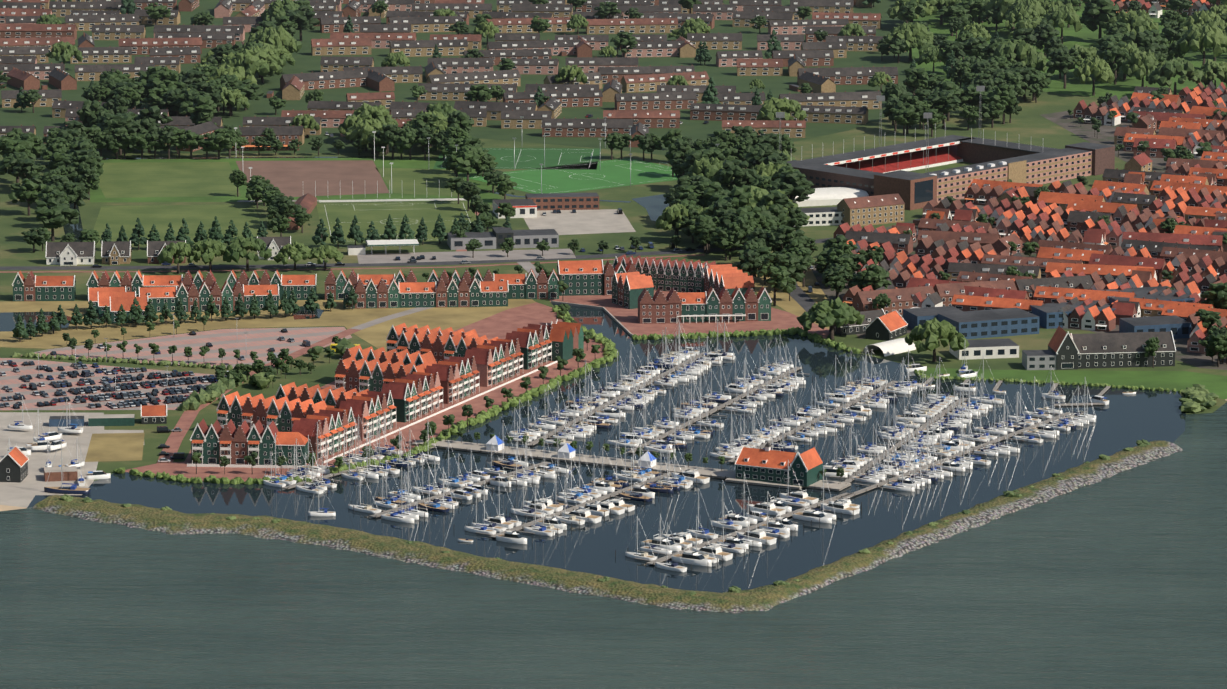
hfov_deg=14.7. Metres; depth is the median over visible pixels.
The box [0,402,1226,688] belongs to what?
lake
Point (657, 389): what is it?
boat
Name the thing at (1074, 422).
boat
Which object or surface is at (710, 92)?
conical tree
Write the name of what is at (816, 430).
boat
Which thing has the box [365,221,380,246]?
conical tree
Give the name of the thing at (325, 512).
sailboat
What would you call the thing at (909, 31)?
willow tree
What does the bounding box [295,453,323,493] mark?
boat
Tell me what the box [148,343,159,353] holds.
young tree
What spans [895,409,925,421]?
boat
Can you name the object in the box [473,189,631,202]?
hedge
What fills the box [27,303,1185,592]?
harbour basin
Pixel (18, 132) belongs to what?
broadleaf tree
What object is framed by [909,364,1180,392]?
shore reeds
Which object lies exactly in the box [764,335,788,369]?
boat
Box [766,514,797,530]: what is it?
boat
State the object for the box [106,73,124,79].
broadleaf tree
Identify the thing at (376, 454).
boat
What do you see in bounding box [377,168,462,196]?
field
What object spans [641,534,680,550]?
boat
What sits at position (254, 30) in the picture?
broadleaf tree
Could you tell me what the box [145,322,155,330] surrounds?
young tree
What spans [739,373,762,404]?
boat
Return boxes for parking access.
[157,329,359,462]
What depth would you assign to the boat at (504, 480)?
1749.66 m
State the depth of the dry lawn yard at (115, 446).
1813.72 m
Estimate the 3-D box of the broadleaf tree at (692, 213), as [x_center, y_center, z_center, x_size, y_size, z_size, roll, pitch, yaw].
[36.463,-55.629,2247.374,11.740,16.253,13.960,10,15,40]
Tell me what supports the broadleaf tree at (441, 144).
on the field verge
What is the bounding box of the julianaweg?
[0,227,994,269]
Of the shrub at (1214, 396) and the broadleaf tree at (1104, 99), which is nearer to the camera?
the shrub at (1214, 396)
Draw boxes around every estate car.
[158,444,169,448]
[407,259,416,262]
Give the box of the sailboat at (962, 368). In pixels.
[959,344,967,373]
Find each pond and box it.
[0,311,70,330]
[293,306,322,319]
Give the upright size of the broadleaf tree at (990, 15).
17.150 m
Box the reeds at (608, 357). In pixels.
[326,304,616,473]
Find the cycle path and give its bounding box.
[0,254,703,272]
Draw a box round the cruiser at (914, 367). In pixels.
[905,364,926,371]
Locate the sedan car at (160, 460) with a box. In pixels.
[158,458,169,462]
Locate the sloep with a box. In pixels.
[458,539,472,541]
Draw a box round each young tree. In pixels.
[62,333,69,340]
[67,337,76,354]
[84,339,93,356]
[91,329,99,343]
[103,342,111,352]
[116,341,127,357]
[121,327,126,334]
[134,344,142,353]
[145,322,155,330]
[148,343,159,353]
[167,345,176,360]
[173,320,179,333]
[184,347,191,362]
[192,452,201,473]
[199,314,207,324]
[199,346,209,355]
[215,365,226,379]
[215,369,223,381]
[218,348,225,357]
[219,456,229,473]
[233,349,239,363]
[234,363,243,373]
[242,364,251,379]
[244,452,257,473]
[250,351,258,359]
[267,352,275,365]
[275,359,285,367]
[276,456,287,473]
[277,348,288,362]
[282,364,288,378]
[306,452,316,465]
[309,353,318,364]
[325,348,334,362]
[333,456,342,472]
[362,446,373,457]
[390,435,401,453]
[419,430,428,441]
[422,272,428,281]
[424,421,436,439]
[442,414,454,430]
[442,429,447,440]
[456,428,464,442]
[462,404,472,422]
[469,268,475,277]
[474,432,479,444]
[483,396,494,411]
[501,387,512,404]
[506,435,512,442]
[514,265,522,272]
[520,376,530,391]
[521,435,528,443]
[534,262,544,272]
[538,366,548,384]
[538,438,544,445]
[543,268,551,277]
[553,438,560,452]
[554,356,567,374]
[558,280,568,300]
[558,303,570,321]
[570,441,576,448]
[572,348,585,366]
[584,332,591,350]
[585,441,592,450]
[591,344,600,352]
[603,443,609,458]
[619,447,626,459]
[635,447,642,455]
[652,451,659,457]
[685,453,692,466]
[718,456,724,470]
[836,467,843,476]
[903,230,911,234]
[931,212,940,218]
[938,271,949,279]
[946,196,956,202]
[976,214,987,222]
[987,217,994,224]
[1011,196,1022,202]
[1022,197,1029,203]
[1077,175,1087,184]
[1090,117,1100,136]
[1092,122,1100,134]
[1107,110,1116,125]
[1115,144,1124,156]
[1126,112,1138,123]
[1137,140,1149,152]
[1150,91,1163,99]
[1161,148,1175,160]
[1161,270,1173,279]
[1196,142,1211,153]
[1198,337,1208,355]
[1222,233,1226,250]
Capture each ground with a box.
[0,0,964,154]
[0,90,1226,480]
[811,106,1226,369]
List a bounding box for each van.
[29,382,36,389]
[81,370,89,376]
[103,382,110,387]
[120,391,127,398]
[147,395,155,402]
[157,426,170,432]
[170,452,184,459]
[196,384,203,390]
[302,340,309,346]
[648,242,653,248]
[669,243,674,248]
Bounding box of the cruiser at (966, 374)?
[957,370,977,377]
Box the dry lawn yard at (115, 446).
[85,433,144,461]
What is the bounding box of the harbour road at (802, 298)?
[788,282,815,311]
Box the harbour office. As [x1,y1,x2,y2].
[725,442,822,489]
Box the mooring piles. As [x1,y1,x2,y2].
[267,349,1093,569]
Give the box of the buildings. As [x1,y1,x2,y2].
[0,121,1194,482]
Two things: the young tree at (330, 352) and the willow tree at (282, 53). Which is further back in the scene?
the willow tree at (282, 53)
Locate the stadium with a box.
[776,86,1114,209]
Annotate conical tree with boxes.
[12,314,28,341]
[13,87,27,111]
[26,317,37,338]
[35,308,49,335]
[48,311,60,333]
[52,304,67,330]
[68,304,82,329]
[83,300,100,328]
[100,223,111,243]
[100,305,111,327]
[115,304,127,326]
[116,225,127,240]
[120,0,137,13]
[127,297,144,325]
[129,218,147,249]
[142,299,158,322]
[147,224,160,240]
[159,302,173,323]
[164,222,176,240]
[174,297,189,323]
[176,218,194,245]
[189,300,201,322]
[193,221,207,242]
[204,295,219,321]
[208,216,225,242]
[221,296,232,320]
[224,219,237,244]
[232,293,247,319]
[242,221,253,237]
[249,294,260,318]
[257,221,268,236]
[262,290,278,317]
[278,289,291,316]
[288,289,299,315]
[303,287,319,313]
[312,218,328,244]
[324,291,336,311]
[329,218,345,247]
[343,15,354,32]
[344,285,357,309]
[347,215,364,244]
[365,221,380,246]
[380,214,396,239]
[397,214,414,239]
[415,217,427,244]
[431,214,446,243]
[432,44,441,57]
[450,217,459,232]
[458,212,465,224]
[471,216,483,232]
[503,216,511,229]
[533,86,543,106]
[694,41,705,64]
[700,42,711,64]
[701,77,720,103]
[751,88,763,104]
[764,30,781,58]
[766,89,773,100]
[862,0,880,7]
[910,59,915,67]
[943,50,956,73]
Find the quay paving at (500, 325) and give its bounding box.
[124,302,604,480]
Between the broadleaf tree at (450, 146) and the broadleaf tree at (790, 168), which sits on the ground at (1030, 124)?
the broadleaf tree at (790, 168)
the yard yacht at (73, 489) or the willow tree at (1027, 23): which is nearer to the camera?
the yard yacht at (73, 489)
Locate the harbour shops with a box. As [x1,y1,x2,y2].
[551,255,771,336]
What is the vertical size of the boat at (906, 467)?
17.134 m
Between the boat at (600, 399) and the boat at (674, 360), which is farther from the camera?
the boat at (674, 360)
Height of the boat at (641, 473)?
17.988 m
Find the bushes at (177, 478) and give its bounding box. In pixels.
[115,467,313,484]
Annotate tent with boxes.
[486,435,503,450]
[558,442,574,458]
[638,451,656,467]
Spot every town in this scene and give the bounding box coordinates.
[0,0,905,146]
[833,81,1226,352]
[1081,0,1221,17]
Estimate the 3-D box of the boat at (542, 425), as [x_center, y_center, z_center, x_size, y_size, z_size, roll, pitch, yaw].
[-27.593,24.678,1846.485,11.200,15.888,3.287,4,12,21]
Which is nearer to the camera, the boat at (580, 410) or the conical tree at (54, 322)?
the boat at (580, 410)
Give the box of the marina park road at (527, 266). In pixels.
[349,262,538,329]
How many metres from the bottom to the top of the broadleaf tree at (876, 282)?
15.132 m
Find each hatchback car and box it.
[159,451,169,455]
[171,427,181,431]
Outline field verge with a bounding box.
[90,156,500,204]
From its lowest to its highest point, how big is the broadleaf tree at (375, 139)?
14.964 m
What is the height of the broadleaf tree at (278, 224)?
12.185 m
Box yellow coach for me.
[330,344,359,351]
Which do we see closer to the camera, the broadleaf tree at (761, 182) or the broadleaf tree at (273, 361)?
the broadleaf tree at (273, 361)
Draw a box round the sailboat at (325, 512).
[308,480,335,515]
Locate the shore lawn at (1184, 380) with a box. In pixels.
[924,368,1226,398]
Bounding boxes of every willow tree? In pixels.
[36,14,61,23]
[45,41,82,70]
[157,242,197,272]
[191,238,231,270]
[192,63,209,69]
[200,50,213,62]
[206,65,256,83]
[217,87,249,116]
[218,52,245,72]
[221,48,278,75]
[223,236,271,269]
[242,33,255,47]
[250,45,282,77]
[252,28,301,52]
[253,25,296,52]
[260,0,298,20]
[261,59,281,82]
[263,43,295,67]
[273,241,311,269]
[288,114,319,138]
[308,245,343,269]
[338,115,363,133]
[345,120,366,150]
[351,119,386,153]
[353,103,397,124]
[381,51,409,66]
[381,122,397,153]
[402,110,446,146]
[426,118,461,153]
[427,102,456,117]
[432,8,456,15]
[473,21,498,41]
[554,64,587,83]
[567,14,588,33]
[599,45,616,56]
[655,203,689,234]
[666,75,688,84]
[668,29,686,38]
[679,18,710,36]
[686,157,729,183]
[692,207,716,226]
[745,185,796,219]
[749,79,764,89]
[753,165,773,180]
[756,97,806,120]
[756,161,784,183]
[773,149,795,160]
[797,297,864,338]
[837,23,866,35]
[867,71,892,90]
[883,21,933,60]
[887,0,933,21]
[901,36,934,57]
[905,318,969,361]
[917,45,946,72]
[926,0,961,24]
[958,21,990,40]
[970,0,989,23]
[983,0,1014,30]
[988,39,1042,67]
[993,45,1046,71]
[1005,0,1045,17]
[1005,6,1041,28]
[1009,18,1040,35]
[1042,0,1066,23]
[1042,3,1082,43]
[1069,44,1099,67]
[1073,56,1114,95]
[1100,41,1142,79]
[1103,9,1132,29]
[1114,9,1158,35]
[1122,49,1159,86]
[1146,57,1202,94]
[1178,21,1226,64]
[1183,9,1220,29]
[1200,59,1226,86]
[1204,17,1226,49]
[1205,4,1226,15]
[1207,0,1226,4]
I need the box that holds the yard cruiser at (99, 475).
[86,467,110,479]
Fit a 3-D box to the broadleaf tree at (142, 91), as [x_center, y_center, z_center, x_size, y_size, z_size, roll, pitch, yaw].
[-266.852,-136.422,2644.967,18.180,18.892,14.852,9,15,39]
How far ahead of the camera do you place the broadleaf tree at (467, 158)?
2400.79 m
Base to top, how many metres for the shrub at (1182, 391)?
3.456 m
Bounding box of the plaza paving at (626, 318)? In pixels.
[549,265,829,337]
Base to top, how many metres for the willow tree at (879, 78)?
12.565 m
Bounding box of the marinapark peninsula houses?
[187,319,583,467]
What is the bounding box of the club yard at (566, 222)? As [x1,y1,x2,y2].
[524,209,635,234]
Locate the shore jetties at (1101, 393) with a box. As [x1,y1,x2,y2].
[923,378,1109,405]
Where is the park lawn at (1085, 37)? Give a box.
[905,0,1226,100]
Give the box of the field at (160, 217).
[94,204,262,245]
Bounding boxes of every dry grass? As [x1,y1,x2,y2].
[0,299,535,351]
[754,268,828,328]
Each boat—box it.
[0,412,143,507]
[7,396,32,428]
[7,443,30,454]
[31,441,50,449]
[33,412,48,441]
[40,431,61,440]
[45,439,51,466]
[49,440,66,450]
[57,399,82,432]
[62,403,82,428]
[65,443,84,466]
[263,454,285,486]
[264,433,296,484]
[280,446,301,477]
[287,438,314,478]
[289,435,319,476]
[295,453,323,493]
[298,422,327,473]
[304,453,326,490]
[314,455,336,487]
[319,443,334,469]
[337,431,353,464]
[341,448,363,479]
[342,419,365,462]
[347,428,378,478]
[348,472,380,513]
[350,415,376,460]
[360,433,387,475]
[362,424,383,458]
[368,423,399,473]
[371,419,393,455]
[374,473,397,507]
[375,411,402,454]
[375,460,406,504]
[381,468,413,522]
[384,427,407,467]
[388,453,420,499]
[389,472,418,519]
[390,470,413,502]
[394,433,415,464]
[398,469,427,516]
[403,430,424,462]
[412,451,441,494]
[417,422,439,460]
[418,467,449,512]
[424,469,454,508]
[426,458,449,492]
[435,471,457,505]
[438,440,466,486]
[450,453,472,483]
[451,490,472,499]
[456,450,479,481]
[460,487,480,497]
[465,488,495,534]
[468,470,489,478]
[468,481,487,494]
[471,480,505,531]
[483,442,506,473]
[483,514,513,528]
[487,474,521,526]
[489,476,510,486]
[492,421,522,468]
[496,528,526,543]
[499,422,527,466]
[502,442,526,485]
[504,407,531,441]
[506,436,538,483]
[509,399,536,439]
[509,400,539,435]
[511,468,545,516]
[517,442,540,479]
[524,432,556,478]
[524,489,554,535]
[524,496,562,511]
[524,501,553,514]
[527,406,547,434]
[529,391,554,428]
[531,490,562,533]
[534,466,554,473]
[536,385,566,424]
[536,514,566,529]
[541,386,568,420]
[542,436,568,472]
[545,410,571,444]
[551,465,567,508]
[552,382,578,415]
[553,414,573,438]
[553,476,584,524]
[556,463,585,503]
[558,402,585,437]
[559,457,592,499]
[562,508,601,522]
[563,403,590,434]
[564,402,585,414]
[565,359,597,406]
[565,378,589,410]
[566,398,593,431]
[567,446,600,497]
[570,380,594,409]
[571,397,595,429]
[572,452,606,494]
[578,383,611,428]
[579,502,608,515]
[580,379,602,404]
[581,366,607,401]
[582,416,604,422]
[586,478,614,491]
[586,500,624,514]
[589,385,617,422]
[591,445,622,488]
[592,364,615,396]
[595,406,625,416]
[595,497,634,511]
[596,437,627,486]
[598,387,619,394]
[607,351,634,387]
[607,363,629,389]
[607,407,638,446]
[610,378,633,409]
[613,434,646,481]
[614,376,642,407]
[619,369,644,404]
[619,378,639,385]
[619,457,651,501]
[620,341,648,381]
[620,398,653,438]
[620,434,641,443]
[621,352,644,382]
[621,429,654,478]
[624,368,648,402]
[625,482,654,497]
[625,516,656,560]
[627,369,653,399]
[628,432,660,476]
[631,370,652,377]
[633,391,664,432]
[634,389,654,396]
[634,405,658,436]
[637,348,655,376]
[637,369,657,394]
[638,340,664,372]
[638,362,659,373]
[640,514,671,553]
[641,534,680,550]
[642,364,665,393]
[644,409,675,452]
[644,446,672,492]
[646,330,672,367]
[647,444,679,490]
[649,440,671,447]
[653,402,673,427]
[654,360,674,385]
[654,390,678,425]
[654,405,686,447]
[655,525,686,571]
[656,327,681,363]
[656,445,690,488]
[658,357,677,383]
[659,338,677,364]
[661,328,689,358]
[661,332,684,360]
[661,414,684,443]
[662,346,688,381]
[662,531,702,545]
[663,439,693,484]
[667,339,696,379]
[668,535,691,547]
[669,321,695,355]
[669,405,693,439]
[671,469,709,483]
[671,547,711,566]
[672,372,702,413]
[672,391,693,417]
[675,383,698,416]
[676,347,699,374]
[676,392,709,438]
[679,344,702,371]
[679,394,712,434]
[680,347,699,354]
[681,362,712,408]
[684,341,707,369]
[686,389,708,411]
[687,488,717,538]
[687,516,718,562]
[689,360,710,367]
[690,373,717,406]
[692,543,732,560]
[696,391,723,427]
[698,336,721,363]
[701,353,722,360]
[701,369,727,401]
[704,369,730,398]
[706,319,734,359]
[709,321,733,355]
[709,428,734,457]
[710,502,745,552]
[711,480,741,529]
[715,417,740,451]
[717,435,738,455]
[717,534,748,548]
[718,510,749,526]
[719,406,750,448]
[725,376,755,412]
[725,384,746,392]
[725,472,756,523]
[726,356,749,389]
[729,361,752,387]
[732,379,756,406]
[733,404,760,445]
[733,416,755,447]
[734,353,763,383]
[735,497,761,546]
[736,358,757,384]
[737,410,764,442]
[737,528,776,544]
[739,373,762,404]
[741,404,771,440]
[746,372,766,399]
[746,511,768,521]
[747,501,785,515]
[751,367,774,397]
[752,357,771,378]
[753,401,779,435]
[753,405,776,437]
[754,491,789,537]
[756,359,783,395]
[757,340,780,374]
[759,411,783,450]
[759,518,789,533]
[760,346,785,371]
[760,385,781,391]
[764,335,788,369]
[765,406,784,432]
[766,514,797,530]
[768,362,792,390]
[769,385,799,425]
[769,403,789,430]
[769,410,793,451]
[769,497,791,511]
[771,356,797,388]
[773,421,797,449]
[775,357,798,385]
[775,460,809,505]
[776,347,793,367]
[779,347,805,383]
[779,490,818,503]
[783,356,803,379]
[784,395,805,422]
[787,407,811,441]
[791,412,811,420]
[792,507,831,522]
[797,389,820,415]
[797,406,817,435]
[798,377,825,413]
[801,465,835,519]
[802,403,826,433]
[805,395,836,431]
[816,378,839,406]
[818,391,844,426]
[820,500,859,514]
[822,426,856,471]
[823,355,855,398]
[824,463,847,476]
[826,388,853,421]
[828,393,849,401]
[828,438,852,475]
[829,497,859,507]
[831,421,863,465]
[832,375,865,420]
[834,356,863,394]
[836,370,860,397]
[837,461,859,468]
[838,428,867,463]
[839,350,868,392]
[842,403,871,415]
[846,345,878,387]
[846,430,872,460]
[847,358,872,389]
[847,380,870,409]
[851,449,878,482]
[854,348,883,385]
[856,368,886,407]
[857,424,882,452]
[857,449,884,479]
[860,418,885,449]
[861,350,887,383]
[862,373,885,403]
[864,453,885,477]
[865,371,888,402]
[868,442,893,474]
[869,365,896,400]
[872,437,898,474]
[872,444,897,469]
[876,461,897,466]
[877,400,904,437]
[878,438,907,473]
[880,409,900,439]
[882,393,912,432]
[883,428,911,461]
[883,451,914,491]
[884,363,910,393]
[885,424,913,469]
[886,421,917,459]
[888,357,911,390]
[889,409,907,433]
[889,474,919,488]
[890,428,913,456]
[893,361,916,389]
[893,433,918,467]
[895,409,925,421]
[895,415,930,455]
[896,394,919,427]
[898,349,924,387]
[900,450,924,485]
[902,412,930,450]
[902,429,926,465]
[905,448,930,483]
[907,427,931,463]
[909,412,936,445]
[909,443,937,480]
[910,374,941,412]
[910,386,934,417]
[912,406,936,441]
[913,374,943,408]
[913,385,937,413]
[915,445,943,478]
[917,431,939,437]
[917,432,936,460]
[920,374,947,407]
[920,427,950,437]
[921,420,951,455]
[921,433,952,476]
[923,423,953,435]
[926,369,953,402]
[927,358,957,399]
[929,379,949,404]
[930,394,959,429]
[930,411,958,453]
[933,437,962,450]
[935,384,965,427]
[935,458,964,470]
[938,400,961,422]
[941,387,971,422]
[942,395,974,446]
[942,429,972,468]
[947,382,971,416]
[949,436,972,464]
[952,437,970,449]
[953,378,979,414]
[953,383,975,391]
[956,370,987,413]
[956,399,988,441]
[956,420,990,464]
[958,378,987,408]
[963,374,992,407]
[970,354,1003,403]
[970,405,996,439]
[974,399,1006,434]
[974,424,997,455]
[980,415,1009,454]
[986,406,1019,452]
[990,402,1013,431]
[992,390,1005,392]
[993,390,1020,429]
[1000,392,1026,426]
[1008,384,1040,422]
[1008,392,1033,425]
[1013,407,1042,442]
[1023,376,1052,417]
[1023,395,1055,437]
[1030,422,1058,434]
[1036,383,1061,413]
[1041,366,1065,398]
[1044,393,1070,430]
[1049,395,1076,428]
[1054,390,1082,425]
[1060,385,1088,423]
[1066,379,1095,421]
[1073,388,1095,417]
[1089,395,1108,404]
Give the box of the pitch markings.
[324,149,675,239]
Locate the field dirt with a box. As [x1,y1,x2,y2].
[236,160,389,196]
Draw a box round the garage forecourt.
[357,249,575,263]
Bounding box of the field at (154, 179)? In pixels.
[98,162,240,197]
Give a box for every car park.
[0,358,224,409]
[26,327,351,367]
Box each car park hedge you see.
[15,352,261,370]
[179,370,246,411]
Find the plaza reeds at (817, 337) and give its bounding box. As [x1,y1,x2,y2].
[632,327,859,353]
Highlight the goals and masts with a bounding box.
[36,116,718,389]
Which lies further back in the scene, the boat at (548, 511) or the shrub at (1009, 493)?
the shrub at (1009, 493)
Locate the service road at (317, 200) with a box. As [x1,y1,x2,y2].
[237,200,456,201]
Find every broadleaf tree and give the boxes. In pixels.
[0,71,10,88]
[0,131,20,154]
[0,138,35,159]
[0,152,34,182]
[8,178,46,215]
[11,159,44,179]
[12,128,23,137]
[19,89,41,112]
[20,132,45,157]
[21,227,45,251]
[29,172,62,189]
[34,227,51,250]
[35,200,79,240]
[36,191,67,205]
[38,184,74,204]
[41,142,67,169]
[43,131,60,147]
[44,176,72,193]
[48,127,60,136]
[48,137,69,150]
[48,149,74,169]
[48,168,67,180]
[56,159,83,181]
[59,129,85,141]
[60,120,88,137]
[60,233,76,241]
[61,181,89,208]
[67,137,83,148]
[67,141,98,155]
[68,149,102,167]
[70,155,103,174]
[71,139,99,155]
[74,168,99,199]
[76,99,105,127]
[78,229,98,239]
[80,231,100,245]
[81,82,106,101]
[85,85,112,101]
[86,127,104,148]
[91,131,109,156]
[97,113,139,154]
[99,68,121,80]
[99,78,116,98]
[99,113,124,154]
[100,127,130,158]
[103,95,129,114]
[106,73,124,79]
[110,82,127,95]
[111,78,132,89]
[112,86,141,107]
[118,132,133,158]
[121,111,136,149]
[123,74,135,82]
[126,82,147,108]
[128,129,152,158]
[134,70,149,103]
[135,105,172,152]
[138,79,152,106]
[139,66,180,108]
[143,87,170,112]
[144,2,170,24]
[146,70,185,91]
[146,131,165,158]
[155,125,174,158]
[159,88,186,115]
[167,129,187,158]
[175,89,201,113]
[177,83,192,115]
[177,130,203,158]
[178,69,207,87]
[184,94,217,125]
[190,11,214,24]
[190,81,222,105]
[194,58,217,66]
[196,66,217,76]
[199,136,213,158]
[204,128,232,158]
[207,43,241,66]
[207,78,225,110]
[215,84,231,113]
[218,87,245,115]
[220,74,243,108]
[220,128,237,157]
[223,125,241,150]
[225,370,236,376]
[229,169,246,196]
[232,79,263,109]
[232,373,243,385]
[233,136,249,155]
[243,42,262,49]
[245,184,265,207]
[247,175,269,204]
[249,26,265,36]
[249,374,256,386]
[251,136,270,155]
[251,179,278,205]
[251,359,264,373]
[256,20,275,31]
[261,127,275,144]
[261,186,283,198]
[261,365,276,386]
[262,190,279,203]
[265,193,284,205]
[267,205,279,219]
[267,215,290,236]
[269,96,285,114]
[269,139,283,154]
[271,196,280,207]
[271,357,281,373]
[273,196,301,218]
[274,16,297,27]
[282,22,296,36]
[285,5,319,40]
[285,356,294,368]
[287,138,301,154]
[289,207,311,232]
[292,359,306,374]
[293,0,313,11]
[305,89,323,102]
[307,362,315,370]
[308,137,323,155]
[332,139,344,154]
[332,336,340,343]
[339,114,356,141]
[352,138,366,154]
[367,130,388,157]
[368,143,381,154]
[371,0,387,16]
[376,124,399,158]
[386,128,408,158]
[400,127,419,159]
[410,85,427,101]
[411,113,437,152]
[417,127,437,159]
[426,102,453,110]
[436,130,447,159]
[441,138,474,173]
[442,151,458,176]
[444,177,463,203]
[445,126,471,142]
[447,111,473,141]
[448,21,468,33]
[452,230,466,237]
[453,145,485,180]
[457,181,480,210]
[459,222,470,230]
[460,48,483,57]
[463,137,484,148]
[464,84,492,101]
[465,94,487,101]
[465,239,482,257]
[469,195,482,215]
[470,221,485,230]
[472,154,497,185]
[473,14,491,25]
[474,213,492,227]
[477,202,490,213]
[482,148,495,176]
[482,212,497,230]
[483,168,505,192]
[489,85,504,101]
[490,174,516,198]
[494,202,515,224]
[497,58,514,69]
[499,237,514,256]
[528,0,548,3]
[530,15,549,32]
[536,240,549,255]
[541,96,549,103]
[567,0,586,10]
[567,239,578,254]
[594,1,620,18]
[597,240,608,253]
[603,132,624,159]
[610,37,621,54]
[613,31,636,56]
[616,133,631,158]
[624,7,643,18]
[629,236,640,251]
[631,135,655,160]
[645,133,663,159]
[661,129,683,147]
[663,187,677,206]
[665,138,694,175]
[665,149,681,176]
[670,192,702,205]
[670,219,686,234]
[670,235,680,247]
[671,158,685,183]
[674,175,697,189]
[675,185,704,199]
[676,180,710,191]
[678,0,701,13]
[680,149,726,175]
[680,200,696,235]
[680,209,698,242]
[682,136,693,147]
[684,150,692,174]
[687,214,715,252]
[689,222,715,253]
[690,175,711,182]
[693,138,703,149]
[694,181,719,207]
[694,216,720,252]
[699,136,714,148]
[701,190,728,206]
[703,185,730,205]
[706,137,723,147]
[708,142,734,162]
[708,198,735,216]
[709,130,739,147]
[710,223,741,259]
[712,210,732,225]
[717,212,741,250]
[718,159,761,190]
[718,236,742,260]
[723,185,760,209]
[728,136,745,159]
[731,126,757,144]
[731,140,752,168]
[731,206,776,229]
[731,216,753,245]
[734,212,764,229]
[735,249,763,284]
[738,240,763,274]
[743,143,779,168]
[744,245,760,276]
[746,227,768,246]
[749,16,766,32]
[751,176,772,190]
[752,130,780,150]
[756,189,793,225]
[756,247,777,277]
[757,266,795,305]
[758,254,772,284]
[759,153,791,165]
[762,214,780,230]
[763,253,807,279]
[764,133,783,147]
[766,225,798,252]
[770,171,815,203]
[771,165,798,179]
[776,133,796,154]
[776,230,806,252]
[778,250,789,254]
[780,207,808,229]
[782,239,809,255]
[786,283,795,300]
[790,270,804,281]
[791,249,814,286]
[797,6,811,19]
[797,83,811,92]
[803,237,818,253]
[812,255,828,273]
[814,29,827,41]
[819,235,857,256]
[822,265,849,297]
[824,257,854,278]
[824,276,846,297]
[828,242,852,255]
[828,249,846,262]
[842,254,866,280]
[848,271,867,286]
[851,279,867,289]
[858,270,891,289]
[859,246,883,263]
[863,264,889,287]
[872,293,890,308]
[876,44,889,60]
[877,38,888,44]
[881,82,907,124]
[883,97,899,130]
[889,37,912,62]
[889,102,920,134]
[894,94,922,133]
[899,0,926,22]
[900,5,915,22]
[903,67,928,95]
[914,87,933,100]
[919,22,930,31]
[919,100,931,128]
[921,108,946,136]
[924,90,960,127]
[926,73,944,90]
[930,80,963,120]
[933,34,946,61]
[938,5,972,35]
[940,40,964,61]
[946,61,970,87]
[947,17,962,37]
[955,31,973,59]
[956,0,987,21]
[958,85,980,108]
[959,105,982,129]
[960,72,976,86]
[961,55,982,63]
[962,37,988,58]
[968,58,979,66]
[969,59,995,73]
[970,73,992,85]
[976,101,1004,127]
[977,80,995,103]
[977,89,999,118]
[979,69,996,75]
[981,6,1002,32]
[981,52,988,58]
[982,37,1006,56]
[983,84,1017,123]
[984,59,999,69]
[990,68,1014,83]
[991,56,1012,68]
[993,78,1006,86]
[997,72,1027,94]
[999,54,1017,65]
[1003,62,1027,96]
[1005,101,1021,122]
[1005,266,1021,275]
[1008,241,1017,250]
[1011,28,1038,45]
[1016,54,1042,70]
[1016,68,1034,100]
[1017,272,1035,277]
[1021,242,1039,256]
[1023,68,1051,100]
[1027,77,1047,102]
[1033,186,1049,197]
[1034,20,1059,46]
[1034,24,1059,56]
[1043,37,1065,58]
[1045,47,1078,88]
[1048,57,1074,78]
[1056,0,1082,27]
[1079,0,1118,38]
[1095,33,1129,76]
[1095,215,1110,225]
[1096,40,1131,84]
[1100,96,1108,102]
[1103,22,1129,36]
[1125,31,1160,59]
[1127,0,1140,11]
[1143,29,1162,38]
[1144,336,1159,367]
[1146,42,1167,73]
[1155,38,1169,59]
[1156,86,1168,93]
[1158,53,1166,62]
[1159,10,1184,25]
[1159,21,1186,43]
[1160,218,1177,232]
[1166,0,1192,16]
[1168,41,1188,60]
[1173,146,1187,157]
[1179,150,1194,158]
[1194,309,1221,329]
[1200,283,1226,308]
[1201,80,1212,87]
[1201,297,1216,308]
[1205,325,1217,354]
[1206,348,1216,362]
[1208,327,1226,362]
[1208,334,1226,366]
[1213,109,1226,117]
[1213,302,1221,308]
[1220,13,1226,21]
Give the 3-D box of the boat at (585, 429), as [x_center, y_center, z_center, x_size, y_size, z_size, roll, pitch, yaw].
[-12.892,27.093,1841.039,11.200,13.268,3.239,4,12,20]
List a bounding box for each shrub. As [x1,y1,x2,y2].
[61,494,72,501]
[82,497,92,502]
[161,506,171,510]
[199,390,217,401]
[226,516,235,519]
[253,372,275,388]
[271,519,281,522]
[307,346,322,354]
[336,337,354,354]
[597,576,609,581]
[728,586,740,592]
[773,581,789,585]
[859,549,870,553]
[928,522,937,525]
[958,510,970,513]
[1003,491,1021,496]
[1099,454,1109,459]
[1123,447,1133,450]
[1136,439,1150,446]
[1179,402,1200,412]
[1181,389,1192,395]
[1181,398,1196,405]
[1183,390,1198,394]
[1186,384,1204,389]
[1190,395,1215,404]
[1198,388,1209,393]
[1200,400,1215,407]
[1206,393,1218,399]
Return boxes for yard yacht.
[44,438,90,494]
[77,448,85,485]
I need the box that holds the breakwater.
[32,441,1182,612]
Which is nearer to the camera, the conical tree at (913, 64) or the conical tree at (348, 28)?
the conical tree at (913, 64)
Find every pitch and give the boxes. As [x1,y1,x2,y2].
[317,201,476,242]
[433,148,600,168]
[465,158,680,193]
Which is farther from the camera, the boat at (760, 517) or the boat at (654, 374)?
the boat at (654, 374)
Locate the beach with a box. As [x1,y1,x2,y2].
[0,505,25,510]
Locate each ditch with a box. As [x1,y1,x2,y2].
[63,203,82,241]
[102,156,373,158]
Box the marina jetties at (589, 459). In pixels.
[282,352,1071,564]
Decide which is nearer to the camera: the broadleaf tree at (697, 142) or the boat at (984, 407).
the boat at (984, 407)
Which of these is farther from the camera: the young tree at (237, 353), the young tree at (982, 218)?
the young tree at (982, 218)

